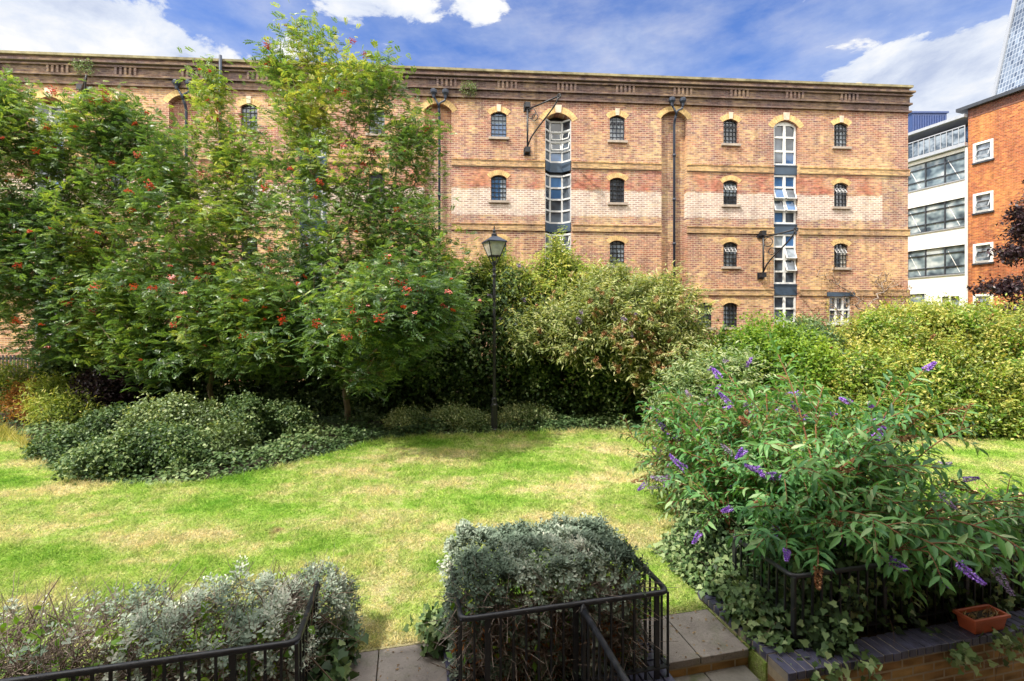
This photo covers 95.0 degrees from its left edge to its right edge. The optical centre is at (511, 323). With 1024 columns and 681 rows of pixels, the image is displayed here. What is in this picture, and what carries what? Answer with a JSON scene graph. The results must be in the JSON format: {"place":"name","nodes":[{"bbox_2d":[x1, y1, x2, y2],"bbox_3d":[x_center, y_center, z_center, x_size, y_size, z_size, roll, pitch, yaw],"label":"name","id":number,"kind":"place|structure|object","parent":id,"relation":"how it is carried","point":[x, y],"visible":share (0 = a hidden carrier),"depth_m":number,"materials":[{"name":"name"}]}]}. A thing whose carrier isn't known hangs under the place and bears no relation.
{"place":"outdoors","nodes":[
{"label":"outdoors","id":0,"kind":"place"},
{"bbox_2d":[68,656,279,680],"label":"hedge bed soil","id":1,"kind":"structure","parent":0,"point":[189,673],"depth_m":3.71,"materials":[{"name":"brown soil"}]},
{"bbox_2d":[0,544,378,680],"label":"grey hedge","id":2,"kind":"object","parent":1,"relation":"on","point":[286,604],"visible":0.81,"depth_m":3.35,"materials":[{"name":"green plant"}]},
{"bbox_2d":[272,609,368,680],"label":"ivy","id":3,"kind":"object","parent":1,"relation":"on","point":[340,671],"visible":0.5,"depth_m":3.68,"materials":[{"name":"green plant"}]},
{"bbox_2d":[346,643,446,680],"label":"path","id":4,"kind":"structure","parent":0,"point":[407,658],"depth_m":3.83,"materials":[{"name":"grey concrete"}]},
{"bbox_2d":[359,610,743,680],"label":"leaf litter","id":5,"kind":"object","parent":4,"relation":"on","point":[652,638],"visible":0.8,"depth_m":4.03,"materials":[{"name":"brown plant"}]},
{"bbox_2d":[0,0,1011,118],"label":"sky","id":6,"kind":"structure","parent":0,"point":[949,50],"materials":[{"name":"blue"}]},
{"bbox_2d":[0,422,1023,680],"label":"lawn","id":7,"kind":"structure","parent":0,"point":[758,666],"depth_m":6.81,"materials":[{"name":"green plant"}]},
{"bbox_2d":[0,415,39,447],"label":"dry grass","id":8,"kind":"structure","parent":7,"relation":"on","point":[13,434],"depth_m":11.21,"materials":[{"name":"yellow plant"}]},
{"bbox_2d":[617,382,805,537],"bbox_3d":[2.999,1.880,6.875,2.826,1.856,3.579,0,0,0],"label":"butterfly bush","id":9,"kind":"object","parent":7,"relation":"on","point":[662,471],"visible":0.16,"depth_m":6.86,"materials":[{"name":"green plant"}]},
{"bbox_2d":[637,334,786,435],"bbox_3d":[4.619,1.531,11.270,3.023,2.572,3.385,0,0,0],"label":"butterfly bush","id":10,"kind":"object","parent":7,"relation":"on","point":[680,379],"visible":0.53,"depth_m":10.88,"materials":[{"name":"green plant"}]},
{"bbox_2d":[0,387,1023,483],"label":"planting bed soil","id":11,"kind":"structure","parent":0,"point":[260,457],"depth_m":11.49,"materials":[{"name":"brown soil"}]},
{"bbox_2d":[0,355,42,405],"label":"picket fence","id":12,"kind":"object","parent":11,"relation":"on","point":[2,357],"visible":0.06,"depth_m":15.69,"materials":[{"name":"wood"}]},
{"bbox_2d":[0,378,46,424],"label":"dock plant","id":13,"kind":"object","parent":11,"relation":"on","point":[14,393],"visible":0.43,"depth_m":12.59,"materials":[{"name":"orange plant"}]},
{"bbox_2d":[0,354,57,420],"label":"bush","id":14,"kind":"object","parent":11,"relation":"on","point":[17,376],"visible":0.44,"depth_m":13.29,"materials":[{"name":"green plant"}]},
{"bbox_2d":[0,64,71,338],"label":"rowan tree","id":15,"kind":"object","parent":11,"relation":"on","point":[10,111],"visible":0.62,"depth_m":12.94,"materials":[{"name":"green plant"}]},
{"bbox_2d":[8,369,107,434],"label":"bush","id":16,"kind":"object","parent":11,"relation":"on","point":[52,397],"visible":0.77,"depth_m":12.26,"materials":[{"name":"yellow plant"}]},
{"bbox_2d":[20,399,149,461],"bbox_3d":[-9.262,2.426,10.622,2.177,1.211,3.020,0,0,0],"label":"ivy mound","id":17,"kind":"object","parent":11,"relation":"on","point":[99,421],"visible":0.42,"depth_m":9.96,"materials":[{"name":"green plant"}]},
{"bbox_2d":[0,78,191,377],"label":"rowan tree","id":18,"kind":"object","parent":11,"relation":"on","point":[80,262],"visible":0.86,"depth_m":12.82,"materials":[{"name":"green plant"}]},
{"bbox_2d":[53,359,156,423],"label":"bush","id":19,"kind":"object","parent":11,"relation":"on","point":[93,382],"visible":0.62,"depth_m":12.90,"materials":[{"name":"purple plant"}]},
{"bbox_2d":[26,338,218,420],"bbox_3d":[-11.791,1.370,14.443,5.796,3.871,2.777,0,0,0],"label":"evergreen shrub","id":20,"kind":"object","parent":11,"relation":"on","point":[74,370],"visible":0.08,"depth_m":13.88,"materials":[{"name":"green plant"}]},
{"bbox_2d":[49,413,220,485],"bbox_3d":[-7.061,2.405,8.927,2.846,1.204,1.812,0,0,0],"label":"ivy mound","id":21,"kind":"object","parent":11,"relation":"on","point":[164,446],"visible":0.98,"depth_m":8.59,"materials":[{"name":"green plant"}]},
{"bbox_2d":[107,388,269,467],"bbox_3d":[-7.115,2.280,10.402,4.096,1.573,2.066,0,0,31],"label":"ivy mound","id":22,"kind":"object","parent":11,"relation":"on","point":[180,407],"visible":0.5,"depth_m":10.25,"materials":[{"name":"green plant"}]},
{"bbox_2d":[76,46,319,406],"bbox_3d":[-8.162,-2.402,12.835,6.337,10.514,4.991,0,0,0],"label":"rowan tree","id":23,"kind":"object","parent":11,"relation":"on","point":[163,345],"visible":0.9,"depth_m":12.32,"materials":[{"name":"green plant"}]},
{"bbox_2d":[149,320,337,410],"bbox_3d":[-7.997,1.172,14.707,6.612,4.280,2.955,0,0,0],"label":"evergreen shrub","id":24,"kind":"object","parent":11,"relation":"on","point":[267,391],"visible":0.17,"depth_m":14.10,"materials":[{"name":"green plant"}]},
{"bbox_2d":[210,387,320,443],"bbox_3d":[-5.853,2.228,11.093,2.447,1.548,1.891,0,0,-39],"label":"ivy mound","id":25,"kind":"object","parent":11,"relation":"on","point":[273,420],"visible":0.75,"depth_m":10.83,"materials":[{"name":"green plant"}]},
{"bbox_2d":[201,0,492,422],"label":"rowan tree","id":26,"kind":"object","parent":11,"relation":"on","point":[398,314],"visible":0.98,"depth_m":11.88,"materials":[{"name":"green plant"}]},
{"bbox_2d":[294,328,412,420],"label":"evergreen shrub","id":27,"kind":"object","parent":11,"relation":"on","point":[325,402],"visible":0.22,"depth_m":13.77,"materials":[{"name":"green plant"}]},
{"bbox_2d":[381,402,431,433],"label":"euonymus shrub","id":28,"kind":"object","parent":11,"relation":"on","point":[393,421],"visible":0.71,"depth_m":12.19,"materials":[{"name":"green plant"}]},
{"bbox_2d":[425,402,498,430],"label":"euonymus shrub","id":29,"kind":"object","parent":11,"relation":"on","point":[466,416],"visible":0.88,"depth_m":12.33,"materials":[{"name":"green plant"}]},
{"bbox_2d":[481,226,507,431],"bbox_3d":[-0.461,0.135,12.160,0.524,5.330,0.524,0,0,-24],"label":"street lamp","id":30,"kind":"object","parent":11,"relation":"on","point":[494,239],"visible":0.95,"depth_m":12.12,"materials":[{"name":"black metal"}]},
{"bbox_2d":[0,403,1011,485],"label":"ivy ground cover","id":31,"kind":"object","parent":11,"relation":"on","point":[354,433],"visible":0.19,"depth_m":11.16,"materials":[{"name":"green plant"}]},
{"bbox_2d":[302,252,717,421],"bbox_3d":[0.089,0.523,14.330,14.337,5.646,4.108,0,0,0],"label":"ivy hedge","id":32,"kind":"object","parent":11,"relation":"on","point":[460,377],"visible":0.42,"depth_m":13.40,"materials":[{"name":"green plant"}]},
{"bbox_2d":[497,400,557,428],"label":"euonymus shrub","id":33,"kind":"object","parent":11,"relation":"on","point":[535,412],"visible":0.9,"depth_m":12.67,"materials":[{"name":"green plant"}]},
{"bbox_2d":[453,225,651,379],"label":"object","id":34,"kind":"object","parent":11,"relation":"on","point":[556,268],"visible":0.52,"depth_m":13.96,"materials":[{"name":"green plant"}]},
{"bbox_2d":[496,255,733,409],"bbox_3d":[2.939,0.382,13.014,6.841,4.836,3.758,0,0,0],"label":"butterfly bush","id":35,"kind":"object","parent":11,"relation":"on","point":[644,323],"visible":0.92,"depth_m":12.36,"materials":[{"name":"green plant"}]},
{"bbox_2d":[702,309,865,403],"bbox_3d":[6.935,1.193,12.710,4.080,3.214,3.094,0,0,0],"label":"bush","id":36,"kind":"object","parent":11,"relation":"on","point":[789,338],"visible":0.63,"depth_m":12.12,"materials":[{"name":"green plant"}]},
{"bbox_2d":[780,310,854,356],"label":"bush","id":37,"kind":"object","parent":11,"relation":"on","point":[808,321],"visible":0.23,"depth_m":13.30,"materials":[{"name":"green plant"}]},
{"bbox_2d":[750,291,1023,440],"bbox_3d":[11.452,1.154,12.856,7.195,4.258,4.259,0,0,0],"label":"hedge","id":38,"kind":"object","parent":11,"relation":"on","point":[975,321],"visible":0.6,"depth_m":11.95,"materials":[{"name":"green plant"}]},
{"bbox_2d":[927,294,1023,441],"bbox_3d":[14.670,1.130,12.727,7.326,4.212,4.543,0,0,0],"label":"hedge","id":39,"kind":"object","parent":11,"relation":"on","point":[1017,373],"visible":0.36,"depth_m":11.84,"materials":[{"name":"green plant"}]},
{"bbox_2d":[967,180,1023,325],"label":"purple leaf tree","id":40,"kind":"object","parent":11,"relation":"on","point":[1011,253],"visible":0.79,"depth_m":15.98,"materials":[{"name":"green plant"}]},
{"bbox_2d":[450,618,643,680],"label":"hedge bed soil","id":41,"kind":"structure","parent":0,"point":[570,676],"depth_m":3.78,"materials":[{"name":"brown soil"}]},
{"bbox_2d":[403,601,449,660],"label":"ivy","id":42,"kind":"object","parent":41,"relation":"on","point":[431,635],"visible":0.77,"depth_m":4.03,"materials":[{"name":"green plant"}]},
{"bbox_2d":[424,511,677,680],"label":"clipped shrub","id":43,"kind":"object","parent":41,"relation":"on","point":[594,546],"visible":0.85,"depth_m":3.69,"materials":[{"name":"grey plant"}]},
{"bbox_2d":[376,656,747,680],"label":"path footing","id":44,"kind":"object","parent":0,"point":[703,668],"visible":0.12,"depth_m":3.97,"materials":[{"name":"brick"}]},
{"bbox_2d":[637,609,748,669],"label":"path","id":45,"kind":"structure","parent":0,"point":[710,632],"depth_m":4.14,"materials":[{"name":"grey concrete"}]},
{"bbox_2d":[674,665,759,680],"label":"path","id":46,"kind":"structure","parent":0,"point":[740,673],"depth_m":3.92,"materials":[{"name":"grey concrete"}]},
{"bbox_2d":[908,111,948,132],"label":"office block","id":47,"kind":"structure","parent":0,"point":[917,120],"depth_m":41.98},
{"label":"ground","id":48,"kind":"structure","parent":0,"visible":0},
{"bbox_2d":[0,43,915,385],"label":"warehouse","id":49,"kind":"structure","parent":48,"relation":"on","point":[738,197],"depth_m":21.06,"materials":[{"name":"brick"}]},
{"bbox_2d":[35,164,62,212],"bbox_3d":[-19.001,-5.570,19.502,1.203,2.175,0.415,0,0,-4],"label":"loading bay window","id":50,"kind":"structure","parent":49,"relation":"in","point":[40,164],"depth_m":19.48,"materials":[{"name":"white paint"}]},
{"bbox_2d":[35,103,63,149],"bbox_3d":[-19.001,-8.160,19.502,1.203,1.875,0.415,0,0,-4],"label":"loading bay window","id":51,"kind":"structure","parent":49,"relation":"in","point":[58,108],"depth_m":19.61,"materials":[{"name":"white paint"}]},
{"bbox_2d":[35,295,63,338],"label":"loading bay window","id":52,"kind":"structure","parent":49,"relation":"in","point":[60,295],"depth_m":19.48,"materials":[{"name":"white paint"}]},
{"bbox_2d":[69,55,98,74],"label":"weed tuft","id":53,"kind":"object","parent":49,"relation":"on","point":[80,65],"visible":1,"depth_m":19.11,"materials":[{"name":"green plant"}]},
{"bbox_2d":[238,237,259,264],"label":"window","id":54,"kind":"structure","parent":49,"relation":"in","point":[248,239],"depth_m":19.92,"materials":[{"name":"grey glass"}]},
{"bbox_2d":[244,171,256,193],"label":"window","id":55,"kind":"structure","parent":49,"relation":"in","point":[254,191],"depth_m":19.94,"materials":[{"name":"grey glass"}]},
{"bbox_2d":[242,105,259,132],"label":"window","id":56,"kind":"structure","parent":49,"relation":"in","point":[245,109],"depth_m":19.93,"materials":[{"name":"grey glass"}]},
{"bbox_2d":[299,113,326,156],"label":"loading bay window","id":57,"kind":"structure","parent":49,"relation":"in","point":[325,113],"depth_m":20.37,"materials":[{"name":"white glass"}]},
{"bbox_2d":[299,169,326,219],"bbox_3d":[-8.498,-5.570,20.247,1.203,2.175,0.415,0,0,-4],"label":"loading bay window","id":58,"kind":"structure","parent":49,"relation":"in","point":[308,202],"depth_m":20.37,"materials":[{"name":"white glass"}]},
{"bbox_2d":[299,230,326,278],"bbox_3d":[-8.498,-2.890,20.247,1.203,2.255,0.415,0,0,-4],"label":"loading bay window","id":59,"kind":"structure","parent":49,"relation":"in","point":[302,234],"depth_m":20.32,"materials":[{"name":"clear glass"}]},
{"bbox_2d":[365,173,384,200],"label":"window","id":60,"kind":"structure","parent":49,"relation":"in","point":[379,176],"depth_m":20.31,"materials":[{"name":"black glass"}]},
{"bbox_2d":[365,109,386,136],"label":"window","id":61,"kind":"structure","parent":49,"relation":"in","point":[371,134],"depth_m":20.31,"materials":[{"name":"grey glass"}]},
{"bbox_2d":[459,78,477,97],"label":"weed tuft","id":62,"kind":"object","parent":49,"relation":"on","point":[470,84],"visible":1,"depth_m":20.22,"materials":[{"name":"green plant"}]},
{"bbox_2d":[489,113,508,139],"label":"window","id":63,"kind":"structure","parent":49,"relation":"in","point":[498,120],"depth_m":20.68,"materials":[{"name":"blue glass"}]},
{"bbox_2d":[489,176,508,202],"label":"window","id":64,"kind":"structure","parent":49,"relation":"in","point":[498,183],"depth_m":20.68,"materials":[{"name":"blue glass"}]},
{"bbox_2d":[545,119,570,162],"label":"loading bay window","id":65,"kind":"structure","parent":49,"relation":"in","point":[557,133],"depth_m":21.11,"materials":[{"name":"white glass"}]},
{"bbox_2d":[545,173,570,223],"bbox_3d":[2.026,-5.570,20.994,1.203,2.175,0.415,0,0,-4],"label":"loading bay window","id":66,"kind":"structure","parent":49,"relation":"in","point":[557,188],"depth_m":21.11,"materials":[{"name":"white glass"}]},
{"bbox_2d":[545,233,570,279],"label":"loading bay window","id":67,"kind":"structure","parent":49,"relation":"in","point":[568,236],"depth_m":21.01,"materials":[{"name":"white glass"}]},
{"bbox_2d":[607,117,627,142],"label":"window","id":68,"kind":"structure","parent":49,"relation":"in","point":[616,123],"depth_m":21.05,"materials":[{"name":"grey glass"}]},
{"bbox_2d":[607,178,627,204],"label":"window","id":69,"kind":"structure","parent":49,"relation":"in","point":[616,185],"depth_m":21.05,"materials":[{"name":"black glass"}]},
{"bbox_2d":[607,241,627,267],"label":"window","id":70,"kind":"structure","parent":49,"relation":"in","point":[616,247],"depth_m":21.06,"materials":[{"name":"grey glass"}]},
{"bbox_2d":[698,303,715,329],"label":"window","id":71,"kind":"structure","parent":49,"relation":"in","point":[706,310],"depth_m":21.35,"materials":[{"name":"black glass"}]},
{"bbox_2d":[721,120,740,145],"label":"window","id":72,"kind":"structure","parent":49,"relation":"in","point":[729,127],"depth_m":21.42,"materials":[{"name":"grey glass"}]},
{"bbox_2d":[721,181,740,206],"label":"window","id":73,"kind":"structure","parent":49,"relation":"in","point":[729,187],"depth_m":21.42,"materials":[{"name":"black glass"}]},
{"bbox_2d":[721,242,740,268],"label":"window","id":74,"kind":"structure","parent":49,"relation":"in","point":[729,249],"depth_m":21.42,"materials":[{"name":"grey glass"}]},
{"bbox_2d":[723,303,740,329],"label":"window","id":75,"kind":"structure","parent":49,"relation":"in","point":[730,309],"depth_m":21.43,"materials":[{"name":"black glass"}]},
{"bbox_2d":[774,122,795,164],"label":"loading bay window","id":76,"kind":"structure","parent":49,"relation":"in","point":[784,132],"depth_m":21.65,"materials":[{"name":"white paint"}]},
{"bbox_2d":[774,296,795,327],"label":"loading bay window","id":77,"kind":"structure","parent":49,"relation":"in","point":[787,304],"depth_m":21.65,"materials":[{"name":"white paint"}]},
{"bbox_2d":[774,175,796,223],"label":"loading bay window","id":78,"kind":"structure","parent":49,"relation":"in","point":[784,185],"depth_m":21.63,"materials":[{"name":"white paint"}]},
{"bbox_2d":[774,234,796,283],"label":"loading bay window","id":79,"kind":"structure","parent":49,"relation":"in","point":[785,268],"depth_m":21.64,"materials":[{"name":"white paint"}]},
{"bbox_2d":[827,292,854,324],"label":"sash window","id":80,"kind":"structure","parent":49,"relation":"in","point":[843,309],"depth_m":21.76,"materials":[{"name":"white paint"}]},
{"bbox_2d":[832,124,851,148],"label":"window","id":81,"kind":"structure","parent":49,"relation":"in","point":[840,131],"depth_m":21.80,"materials":[{"name":"grey glass"}]},
{"bbox_2d":[832,183,851,208],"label":"window","id":82,"kind":"structure","parent":49,"relation":"in","point":[840,191],"depth_m":21.80,"materials":[{"name":"black glass"}]},
{"bbox_2d":[832,244,851,269],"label":"window","id":83,"kind":"structure","parent":49,"relation":"in","point":[840,251],"depth_m":21.80,"materials":[{"name":"grey glass"}]},
{"bbox_2d":[814,264,914,318],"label":"climbing plant","id":84,"kind":"object","parent":49,"relation":"attached to","point":[878,294],"visible":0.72,"depth_m":21.55,"materials":[{"name":"green plant"}]},
{"bbox_2d":[443,636,674,680],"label":"brick kerb","id":85,"kind":"structure","parent":48,"relation":"on","point":[650,674],"depth_m":3.70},
{"bbox_2d":[449,549,669,680],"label":"railing","id":86,"kind":"object","parent":85,"relation":"on","point":[661,662],"visible":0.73,"depth_m":3.52,"materials":[{"name":"black metal"}]},
{"bbox_2d":[579,604,629,680],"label":"railing","id":87,"kind":"object","parent":86,"relation":"attached to","point":[602,642],"visible":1,"depth_m":3.27,"materials":[{"name":"black metal"}]},
{"bbox_2d":[698,591,1023,680],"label":"planter wall","id":88,"kind":"structure","parent":48,"relation":"on","point":[915,654],"depth_m":3.99,"materials":[{"name":"brick"}]},
{"bbox_2d":[692,503,1022,650],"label":"planter soil","id":89,"kind":"structure","parent":88,"relation":"in","point":[871,633],"depth_m":4.36,"materials":[{"name":"brown soil"}]},
{"bbox_2d":[646,493,758,597],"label":"ivy","id":90,"kind":"object","parent":89,"relation":"on","point":[681,552],"visible":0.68,"depth_m":5.17,"materials":[{"name":"green plant"}]},
{"bbox_2d":[699,539,863,663],"bbox_3d":[2.430,2.608,4.450,1.058,0.764,1.477,0,0,0],"label":"ivy","id":91,"kind":"object","parent":89,"relation":"on","point":[746,605],"visible":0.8,"depth_m":4.09,"materials":[{"name":"green plant"}]},
{"bbox_2d":[631,330,1023,617],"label":"butterfly bush","id":92,"kind":"object","parent":89,"relation":"on","point":[819,498],"visible":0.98,"depth_m":4.73,"materials":[{"name":"green plant"}]},
{"bbox_2d":[732,534,1023,648],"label":"railing","id":93,"kind":"object","parent":89,"relation":"on","point":[849,570],"visible":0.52,"depth_m":4.20,"materials":[{"name":"black metal"}]},
{"bbox_2d":[755,503,1023,636],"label":"ivy","id":94,"kind":"object","parent":89,"relation":"on","point":[844,590],"visible":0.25,"depth_m":4.32,"materials":[{"name":"green plant"}]},
{"bbox_2d":[884,471,1022,518],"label":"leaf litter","id":95,"kind":"object","parent":89,"relation":"on","point":[1019,493],"visible":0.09,"depth_m":7.60,"materials":[{"name":"plant"}]},
{"bbox_2d":[809,624,1023,680],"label":"ivy","id":96,"kind":"object","parent":88,"relation":"hanging from","point":[970,657],"visible":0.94,"depth_m":3.92,"materials":[{"name":"green plant"}]},
{"bbox_2d":[952,604,1010,634],"bbox_3d":[4.202,2.629,4.211,0.437,0.187,0.202,0,0,-13],"label":"plant trough","id":97,"kind":"object","parent":88,"relation":"on","point":[979,619],"visible":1,"depth_m":4.16,"materials":[{"name":"ceramic"}]},
{"bbox_2d":[908,114,967,310],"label":"apartment block","id":98,"kind":"structure","parent":48,"relation":"on","point":[938,210],"depth_m":29.95,"materials":[{"name":"white paint"}]},
{"bbox_2d":[908,294,924,310],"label":"window","id":99,"kind":"structure","parent":98,"relation":"in","point":[918,296],"depth_m":31.18,"materials":[{"name":"white glass"}]},
{"bbox_2d":[908,244,964,278],"bbox_3d":[27.170,-3.925,30.179,0.195,1.830,3.300,0,0,-18],"label":"window","id":100,"kind":"structure","parent":98,"relation":"in","point":[950,260],"depth_m":30.11,"materials":[{"name":"grey glass"}]},
{"bbox_2d":[908,197,964,234],"bbox_3d":[27.170,-6.810,30.179,0.195,1.820,3.300,0,0,-18],"label":"window","id":101,"kind":"structure","parent":98,"relation":"in","point":[950,214],"depth_m":30.11,"materials":[{"name":"grey glass"}]},
{"bbox_2d":[908,151,964,192],"bbox_3d":[27.170,-9.670,30.179,0.195,1.760,3.300,0,0,-18],"label":"window","id":102,"kind":"structure","parent":98,"relation":"in","point":[951,168],"depth_m":30.11,"materials":[{"name":"grey glass"}]},
{"bbox_2d":[956,85,1023,358],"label":"apartment block","id":103,"kind":"structure","parent":48,"relation":"on","point":[995,152],"depth_m":27.39,"materials":[{"name":"orange brick"}]},
{"bbox_2d":[972,242,993,264],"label":"window","id":104,"kind":"structure","parent":103,"relation":"in","point":[978,258],"depth_m":27.86,"materials":[{"name":"white paint"}]},
{"bbox_2d":[973,294,993,308],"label":"window","id":105,"kind":"structure","parent":103,"relation":"in","point":[978,296],"depth_m":27.91,"materials":[{"name":"white paint"}]},
{"bbox_2d":[972,190,994,215],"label":"window","id":106,"kind":"structure","parent":103,"relation":"in","point":[983,202],"depth_m":27.82,"materials":[{"name":"white paint"}]},
{"bbox_2d":[972,138,994,164],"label":"window","id":107,"kind":"structure","parent":103,"relation":"in","point":[983,151],"depth_m":27.82,"materials":[{"name":"white paint"}]},
{"bbox_2d":[991,0,1023,96],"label":"glass tower","id":108,"kind":"structure","parent":48,"relation":"on","point":[1010,73],"depth_m":220.82,"materials":[{"name":"blue glass"}]},
{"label":"brick kerb","id":109,"kind":"structure","parent":0,"visible":0},
{"bbox_2d":[0,580,320,680],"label":"railing","id":110,"kind":"object","parent":109,"relation":"on","point":[297,641],"visible":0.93,"depth_m":2.98,"materials":[{"name":"black metal"}]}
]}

